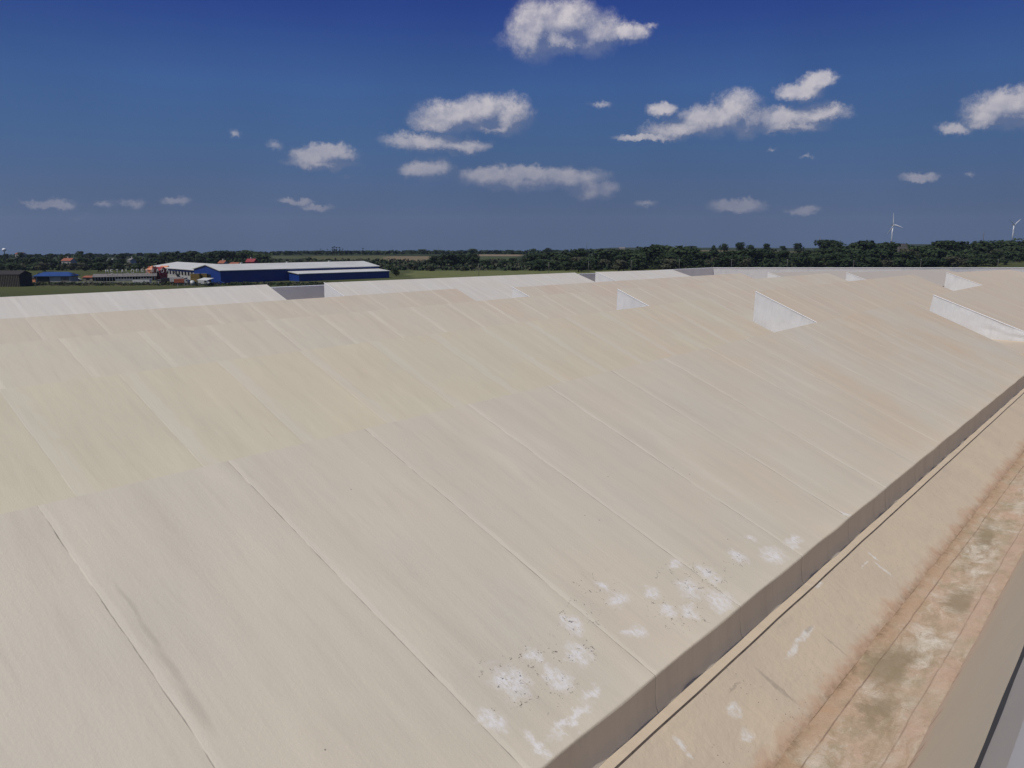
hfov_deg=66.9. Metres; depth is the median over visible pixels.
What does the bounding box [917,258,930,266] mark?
tree
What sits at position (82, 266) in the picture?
tree
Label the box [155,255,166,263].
tree
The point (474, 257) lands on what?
tree
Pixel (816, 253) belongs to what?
tree
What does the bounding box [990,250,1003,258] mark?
tree
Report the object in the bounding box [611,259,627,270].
tree
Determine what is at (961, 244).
tree
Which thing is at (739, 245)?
tree
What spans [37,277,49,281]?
door
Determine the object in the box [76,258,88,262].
tree
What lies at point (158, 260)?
tree
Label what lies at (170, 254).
tree
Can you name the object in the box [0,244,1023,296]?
terrain
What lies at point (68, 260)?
house
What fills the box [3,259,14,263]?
tree
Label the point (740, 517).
factory building
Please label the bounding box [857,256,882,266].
tree
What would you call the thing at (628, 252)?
tree
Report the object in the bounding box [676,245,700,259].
tree
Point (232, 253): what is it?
tree
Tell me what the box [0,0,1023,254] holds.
sky
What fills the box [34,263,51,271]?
tree
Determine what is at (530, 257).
tree
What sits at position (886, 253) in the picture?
tree
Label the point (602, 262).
tree
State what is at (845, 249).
tree
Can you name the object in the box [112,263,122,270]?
tree
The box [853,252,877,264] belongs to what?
tree
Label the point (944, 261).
tree
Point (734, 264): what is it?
tree
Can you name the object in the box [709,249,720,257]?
tree
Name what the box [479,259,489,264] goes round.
tree
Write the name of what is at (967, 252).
tree
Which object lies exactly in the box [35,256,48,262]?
tree
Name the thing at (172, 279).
truck
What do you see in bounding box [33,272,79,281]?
garage
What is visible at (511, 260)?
tree
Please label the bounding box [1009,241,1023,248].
tree
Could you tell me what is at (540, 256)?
tree
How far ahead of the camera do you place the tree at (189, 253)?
687.58 m
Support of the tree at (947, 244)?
on the terrain
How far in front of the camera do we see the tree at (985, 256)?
534.68 m
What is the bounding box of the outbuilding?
[82,276,95,280]
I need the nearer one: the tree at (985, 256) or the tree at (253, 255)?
the tree at (985, 256)
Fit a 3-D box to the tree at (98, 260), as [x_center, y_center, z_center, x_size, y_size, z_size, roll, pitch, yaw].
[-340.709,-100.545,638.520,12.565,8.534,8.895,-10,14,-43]
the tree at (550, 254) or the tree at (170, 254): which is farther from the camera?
the tree at (170, 254)
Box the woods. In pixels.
[1,248,611,257]
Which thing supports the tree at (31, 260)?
on the terrain
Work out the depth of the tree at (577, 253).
571.56 m
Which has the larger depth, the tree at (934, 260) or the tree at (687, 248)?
the tree at (687, 248)
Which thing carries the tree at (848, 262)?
on the terrain
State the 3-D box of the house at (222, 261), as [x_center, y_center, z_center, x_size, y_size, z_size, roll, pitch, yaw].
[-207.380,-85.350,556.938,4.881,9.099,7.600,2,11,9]
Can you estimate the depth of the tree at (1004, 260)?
536.17 m
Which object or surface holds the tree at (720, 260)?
on the terrain
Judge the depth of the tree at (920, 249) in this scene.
563.44 m
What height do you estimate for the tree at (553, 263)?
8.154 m
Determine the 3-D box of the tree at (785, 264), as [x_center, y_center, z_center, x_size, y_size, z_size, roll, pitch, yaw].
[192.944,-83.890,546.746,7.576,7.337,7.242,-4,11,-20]
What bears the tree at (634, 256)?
on the terrain
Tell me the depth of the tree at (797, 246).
865.84 m
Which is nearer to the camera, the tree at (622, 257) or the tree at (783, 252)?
the tree at (622, 257)
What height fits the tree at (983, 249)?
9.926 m
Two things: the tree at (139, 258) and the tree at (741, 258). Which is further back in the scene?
the tree at (139, 258)
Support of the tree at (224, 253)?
on the terrain
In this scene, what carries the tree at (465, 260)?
on the terrain
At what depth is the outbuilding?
411.34 m
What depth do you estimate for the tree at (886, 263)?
521.33 m
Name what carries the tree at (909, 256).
on the terrain
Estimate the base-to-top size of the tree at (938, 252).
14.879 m
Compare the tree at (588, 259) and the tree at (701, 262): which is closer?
the tree at (701, 262)
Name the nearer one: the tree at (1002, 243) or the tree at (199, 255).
the tree at (1002, 243)
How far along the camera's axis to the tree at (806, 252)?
607.12 m
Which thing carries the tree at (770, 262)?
on the terrain
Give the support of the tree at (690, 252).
on the terrain
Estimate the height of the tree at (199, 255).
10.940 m
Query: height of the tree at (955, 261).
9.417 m
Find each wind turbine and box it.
[887,213,902,241]
[1011,219,1020,239]
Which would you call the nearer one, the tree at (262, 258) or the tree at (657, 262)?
the tree at (657, 262)
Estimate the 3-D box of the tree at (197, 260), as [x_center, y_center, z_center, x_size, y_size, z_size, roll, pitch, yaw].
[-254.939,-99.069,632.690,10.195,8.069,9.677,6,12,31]
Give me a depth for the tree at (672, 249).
571.98 m
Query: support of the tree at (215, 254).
on the terrain
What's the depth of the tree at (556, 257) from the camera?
589.88 m
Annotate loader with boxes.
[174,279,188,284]
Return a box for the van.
[198,280,209,284]
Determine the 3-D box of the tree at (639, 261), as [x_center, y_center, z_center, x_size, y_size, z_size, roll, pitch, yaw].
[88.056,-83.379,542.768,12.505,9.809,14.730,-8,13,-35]
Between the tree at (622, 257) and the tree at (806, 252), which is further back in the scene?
the tree at (806, 252)
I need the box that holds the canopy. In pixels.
[198,278,213,284]
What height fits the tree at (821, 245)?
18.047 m
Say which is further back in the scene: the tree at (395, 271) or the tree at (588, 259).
the tree at (588, 259)
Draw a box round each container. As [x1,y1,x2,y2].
[132,279,151,282]
[190,274,200,281]
[201,273,207,277]
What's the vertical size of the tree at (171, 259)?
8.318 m
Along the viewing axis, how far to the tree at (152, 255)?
717.35 m
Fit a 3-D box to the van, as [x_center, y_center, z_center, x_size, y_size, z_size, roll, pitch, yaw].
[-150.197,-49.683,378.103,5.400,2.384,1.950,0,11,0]
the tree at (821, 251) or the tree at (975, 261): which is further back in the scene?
the tree at (821, 251)
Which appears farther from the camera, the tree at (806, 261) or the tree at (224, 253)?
the tree at (224, 253)
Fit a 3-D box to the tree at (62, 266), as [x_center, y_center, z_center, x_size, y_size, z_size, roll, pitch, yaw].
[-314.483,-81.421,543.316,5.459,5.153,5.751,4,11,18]
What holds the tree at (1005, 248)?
on the terrain
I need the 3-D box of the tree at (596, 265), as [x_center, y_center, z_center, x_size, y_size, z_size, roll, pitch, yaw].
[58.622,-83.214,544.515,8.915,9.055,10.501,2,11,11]
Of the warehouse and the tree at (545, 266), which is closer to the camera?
the warehouse
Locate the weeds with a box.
[33,281,341,285]
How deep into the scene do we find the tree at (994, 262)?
529.99 m
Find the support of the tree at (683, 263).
on the terrain
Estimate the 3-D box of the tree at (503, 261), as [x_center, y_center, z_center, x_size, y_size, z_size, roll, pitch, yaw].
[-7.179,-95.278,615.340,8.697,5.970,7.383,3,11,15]
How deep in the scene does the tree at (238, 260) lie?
621.81 m
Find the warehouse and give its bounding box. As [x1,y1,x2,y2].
[150,261,388,282]
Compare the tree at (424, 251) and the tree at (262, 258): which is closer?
the tree at (262, 258)
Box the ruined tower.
[897,244,907,251]
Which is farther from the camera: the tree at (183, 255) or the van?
the tree at (183, 255)
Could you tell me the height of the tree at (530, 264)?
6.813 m
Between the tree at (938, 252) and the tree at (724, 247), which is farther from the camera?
the tree at (724, 247)
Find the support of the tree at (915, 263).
on the terrain
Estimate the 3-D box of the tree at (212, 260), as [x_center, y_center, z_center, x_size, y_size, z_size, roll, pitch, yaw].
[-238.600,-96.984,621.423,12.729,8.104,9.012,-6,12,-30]
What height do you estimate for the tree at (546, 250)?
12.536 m
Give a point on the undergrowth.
(403, 264)
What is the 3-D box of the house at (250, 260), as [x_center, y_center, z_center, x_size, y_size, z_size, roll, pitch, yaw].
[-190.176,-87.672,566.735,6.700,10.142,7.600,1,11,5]
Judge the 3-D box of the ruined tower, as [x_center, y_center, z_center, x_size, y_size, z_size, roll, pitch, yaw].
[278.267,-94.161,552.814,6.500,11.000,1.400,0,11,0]
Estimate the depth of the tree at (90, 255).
846.26 m
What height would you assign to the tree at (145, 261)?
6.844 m
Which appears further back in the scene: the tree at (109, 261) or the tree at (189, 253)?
the tree at (189, 253)
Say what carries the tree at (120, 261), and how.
on the terrain
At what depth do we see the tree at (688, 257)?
551.80 m
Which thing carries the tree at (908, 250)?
on the terrain
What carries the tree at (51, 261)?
on the terrain
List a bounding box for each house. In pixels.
[61,257,76,265]
[127,257,135,263]
[147,266,157,279]
[156,267,167,278]
[218,259,228,263]
[245,257,257,263]
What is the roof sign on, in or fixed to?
attached to the open shed
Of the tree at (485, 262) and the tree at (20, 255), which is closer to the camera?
the tree at (485, 262)
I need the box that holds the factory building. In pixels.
[0,267,1023,767]
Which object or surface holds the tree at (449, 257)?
on the terrain
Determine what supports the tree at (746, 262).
on the terrain
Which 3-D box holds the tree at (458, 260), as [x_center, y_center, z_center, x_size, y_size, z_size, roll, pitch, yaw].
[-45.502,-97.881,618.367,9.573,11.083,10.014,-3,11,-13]
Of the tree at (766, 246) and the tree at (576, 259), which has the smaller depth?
the tree at (576, 259)
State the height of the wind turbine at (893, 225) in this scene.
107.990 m
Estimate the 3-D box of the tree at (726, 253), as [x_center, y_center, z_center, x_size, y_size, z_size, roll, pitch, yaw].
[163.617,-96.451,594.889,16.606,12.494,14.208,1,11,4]
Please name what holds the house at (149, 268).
on the terrain
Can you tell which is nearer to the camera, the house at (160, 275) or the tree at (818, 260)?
the house at (160, 275)
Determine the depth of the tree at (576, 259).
563.72 m
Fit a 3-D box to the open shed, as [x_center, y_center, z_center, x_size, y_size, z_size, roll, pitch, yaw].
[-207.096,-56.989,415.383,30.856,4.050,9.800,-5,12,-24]
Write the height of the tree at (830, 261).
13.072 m
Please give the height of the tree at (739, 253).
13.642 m
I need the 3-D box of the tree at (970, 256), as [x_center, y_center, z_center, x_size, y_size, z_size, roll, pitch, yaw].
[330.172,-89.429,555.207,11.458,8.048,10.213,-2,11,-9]
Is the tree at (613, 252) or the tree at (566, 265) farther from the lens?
the tree at (613, 252)
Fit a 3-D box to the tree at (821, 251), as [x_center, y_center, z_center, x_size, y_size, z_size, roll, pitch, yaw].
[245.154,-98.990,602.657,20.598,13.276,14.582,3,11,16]
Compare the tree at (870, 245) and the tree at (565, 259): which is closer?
the tree at (565, 259)
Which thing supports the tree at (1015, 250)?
on the terrain
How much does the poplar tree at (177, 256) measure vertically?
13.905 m
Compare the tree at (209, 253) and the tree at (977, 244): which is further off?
the tree at (209, 253)
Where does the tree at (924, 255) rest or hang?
on the terrain
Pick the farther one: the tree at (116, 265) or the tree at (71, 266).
the tree at (71, 266)
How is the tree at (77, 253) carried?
on the terrain
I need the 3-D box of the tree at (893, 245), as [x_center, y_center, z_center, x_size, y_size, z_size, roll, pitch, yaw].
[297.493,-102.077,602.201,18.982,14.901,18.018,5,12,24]
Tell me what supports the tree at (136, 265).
on the terrain
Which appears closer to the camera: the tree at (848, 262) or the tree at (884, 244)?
the tree at (848, 262)
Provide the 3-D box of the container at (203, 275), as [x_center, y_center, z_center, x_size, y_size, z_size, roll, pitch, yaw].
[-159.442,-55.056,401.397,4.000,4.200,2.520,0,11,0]
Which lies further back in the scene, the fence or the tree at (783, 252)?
the tree at (783, 252)
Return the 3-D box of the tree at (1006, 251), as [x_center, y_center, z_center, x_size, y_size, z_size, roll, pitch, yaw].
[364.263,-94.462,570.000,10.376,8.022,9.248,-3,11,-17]
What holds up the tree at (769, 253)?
on the terrain
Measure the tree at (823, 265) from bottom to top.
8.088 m
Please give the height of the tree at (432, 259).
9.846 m
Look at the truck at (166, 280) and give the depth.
389.71 m
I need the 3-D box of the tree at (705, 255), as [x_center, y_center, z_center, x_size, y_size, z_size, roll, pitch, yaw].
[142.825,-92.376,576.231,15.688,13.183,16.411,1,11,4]
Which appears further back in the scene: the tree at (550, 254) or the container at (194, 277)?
the tree at (550, 254)
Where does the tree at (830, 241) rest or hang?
on the terrain
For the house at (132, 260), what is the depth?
643.94 m
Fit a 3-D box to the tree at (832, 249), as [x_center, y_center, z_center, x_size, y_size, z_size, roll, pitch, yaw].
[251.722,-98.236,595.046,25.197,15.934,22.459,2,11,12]
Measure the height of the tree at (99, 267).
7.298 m
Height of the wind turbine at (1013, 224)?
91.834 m
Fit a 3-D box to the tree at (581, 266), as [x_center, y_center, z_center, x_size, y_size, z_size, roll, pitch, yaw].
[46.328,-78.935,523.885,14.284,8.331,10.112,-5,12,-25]
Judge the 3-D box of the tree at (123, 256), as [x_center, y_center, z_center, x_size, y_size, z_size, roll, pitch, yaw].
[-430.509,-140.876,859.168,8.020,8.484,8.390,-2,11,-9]
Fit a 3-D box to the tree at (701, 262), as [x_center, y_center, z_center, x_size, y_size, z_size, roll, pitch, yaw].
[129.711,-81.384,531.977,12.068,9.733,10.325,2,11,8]
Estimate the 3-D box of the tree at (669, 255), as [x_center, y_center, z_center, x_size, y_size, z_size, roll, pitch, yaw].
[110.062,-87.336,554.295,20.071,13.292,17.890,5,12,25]
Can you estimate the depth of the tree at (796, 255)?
608.29 m
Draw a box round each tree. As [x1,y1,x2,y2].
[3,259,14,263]
[4,262,20,269]
[15,252,24,258]
[22,257,37,264]
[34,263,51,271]
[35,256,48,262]
[47,259,57,263]
[57,264,66,269]
[67,263,77,269]
[74,251,83,256]
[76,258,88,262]
[77,263,88,270]
[85,253,94,259]
[90,257,105,263]
[92,262,106,271]
[106,259,114,263]
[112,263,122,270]
[114,259,125,263]
[120,253,126,259]
[130,263,142,269]
[133,256,146,262]
[140,260,151,263]
[149,253,157,259]
[149,257,164,264]
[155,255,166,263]
[161,251,177,259]
[167,257,176,262]
[175,251,182,260]
[178,252,189,261]
[182,251,199,261]
[189,253,207,261]
[193,258,205,262]
[206,251,218,258]
[206,258,221,263]
[211,251,226,258]
[217,250,233,260]
[230,251,240,258]
[230,258,243,262]
[236,250,254,259]
[249,252,261,258]
[252,253,271,262]
[391,267,399,275]
[418,249,426,253]
[427,256,438,263]
[438,253,457,264]
[451,254,460,265]
[455,253,469,264]
[462,256,471,264]
[464,253,479,263]
[467,248,477,252]
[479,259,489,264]
[498,260,507,265]
[506,258,516,262]
[521,254,534,261]
[526,262,535,268]
[532,260,544,270]
[534,253,548,263]
[538,259,547,268]
[540,252,559,259]
[542,248,551,253]
[545,260,559,269]
[549,253,567,263]
[557,257,571,268]
[560,261,570,270]
[565,250,584,266]
[569,256,581,265]
[570,261,589,271]
[577,256,595,267]
[589,249,609,263]
[590,259,600,269]
[598,259,610,267]
[608,249,622,262]
[610,254,630,264]
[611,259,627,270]
[626,250,642,261]
[628,253,648,267]
[628,258,646,269]
[639,244,666,265]
[653,253,680,264]
[653,259,662,267]
[660,258,677,269]
[661,246,683,257]
[673,259,687,268]
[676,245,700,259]
[680,254,693,265]
[684,250,701,265]
[693,258,709,267]
[695,251,713,260]
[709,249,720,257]
[710,255,735,266]
[717,250,733,257]
[718,244,728,250]
[723,259,736,266]
[731,250,754,260]
[735,242,745,250]
[737,256,754,266]
[738,258,751,266]
[740,249,767,264]
[754,249,776,260]
[757,258,779,266]
[762,243,770,249]
[775,250,790,259]
[781,260,790,266]
[790,257,803,266]
[791,253,804,257]
[793,243,804,251]
[796,250,813,256]
[797,257,813,266]
[807,255,824,266]
[808,252,822,261]
[814,240,829,250]
[814,248,828,253]
[820,258,829,266]
[822,239,838,247]
[823,253,851,266]
[824,246,848,255]
[833,257,860,266]
[840,244,866,253]
[848,248,862,253]
[849,240,881,250]
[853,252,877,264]
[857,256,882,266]
[866,248,898,261]
[877,260,893,266]
[878,242,894,248]
[885,243,907,252]
[890,257,910,266]
[894,251,919,266]
[900,248,919,258]
[907,259,921,266]
[908,246,934,253]
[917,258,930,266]
[920,251,935,265]
[925,257,939,266]
[926,247,961,265]
[930,240,967,255]
[937,257,950,266]
[944,256,966,266]
[954,241,968,249]
[958,240,995,252]
[958,250,978,258]
[964,254,978,259]
[966,258,984,266]
[976,247,987,253]
[976,253,990,265]
[987,258,999,265]
[989,240,1017,250]
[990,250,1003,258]
[998,246,1014,251]
[1000,258,1011,264]
[1003,250,1011,257]
[1006,246,1023,258]
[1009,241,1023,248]
[1011,252,1023,258]
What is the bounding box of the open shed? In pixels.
[92,273,156,281]
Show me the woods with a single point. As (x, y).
(366, 252)
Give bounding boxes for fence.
[67,281,158,282]
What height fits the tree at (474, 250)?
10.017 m
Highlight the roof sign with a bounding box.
[105,269,168,277]
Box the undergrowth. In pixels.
[0,248,1023,270]
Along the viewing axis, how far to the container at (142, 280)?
389.71 m
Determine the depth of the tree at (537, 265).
538.16 m
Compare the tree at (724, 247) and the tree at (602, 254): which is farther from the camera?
the tree at (724, 247)
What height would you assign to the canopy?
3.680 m
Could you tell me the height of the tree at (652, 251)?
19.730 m
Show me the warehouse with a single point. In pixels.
(294, 271)
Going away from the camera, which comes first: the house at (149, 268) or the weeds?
the weeds
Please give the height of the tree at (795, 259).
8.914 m
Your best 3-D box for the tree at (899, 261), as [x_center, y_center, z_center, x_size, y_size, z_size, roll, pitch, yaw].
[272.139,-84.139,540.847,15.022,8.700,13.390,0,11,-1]
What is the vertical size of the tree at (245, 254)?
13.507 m
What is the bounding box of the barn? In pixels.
[0,270,32,286]
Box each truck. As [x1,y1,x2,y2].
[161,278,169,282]
[170,277,186,282]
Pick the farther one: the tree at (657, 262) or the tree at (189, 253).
the tree at (189, 253)
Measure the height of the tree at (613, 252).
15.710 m
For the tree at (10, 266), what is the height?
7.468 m
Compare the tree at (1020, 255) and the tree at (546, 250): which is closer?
the tree at (1020, 255)
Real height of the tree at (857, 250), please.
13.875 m
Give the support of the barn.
on the terrain
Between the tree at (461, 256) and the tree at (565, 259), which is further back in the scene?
the tree at (461, 256)
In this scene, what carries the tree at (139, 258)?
on the terrain
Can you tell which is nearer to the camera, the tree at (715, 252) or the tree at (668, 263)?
the tree at (668, 263)
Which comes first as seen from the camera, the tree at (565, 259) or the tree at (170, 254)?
the tree at (565, 259)
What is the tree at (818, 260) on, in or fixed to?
on the terrain
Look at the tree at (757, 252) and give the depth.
575.40 m

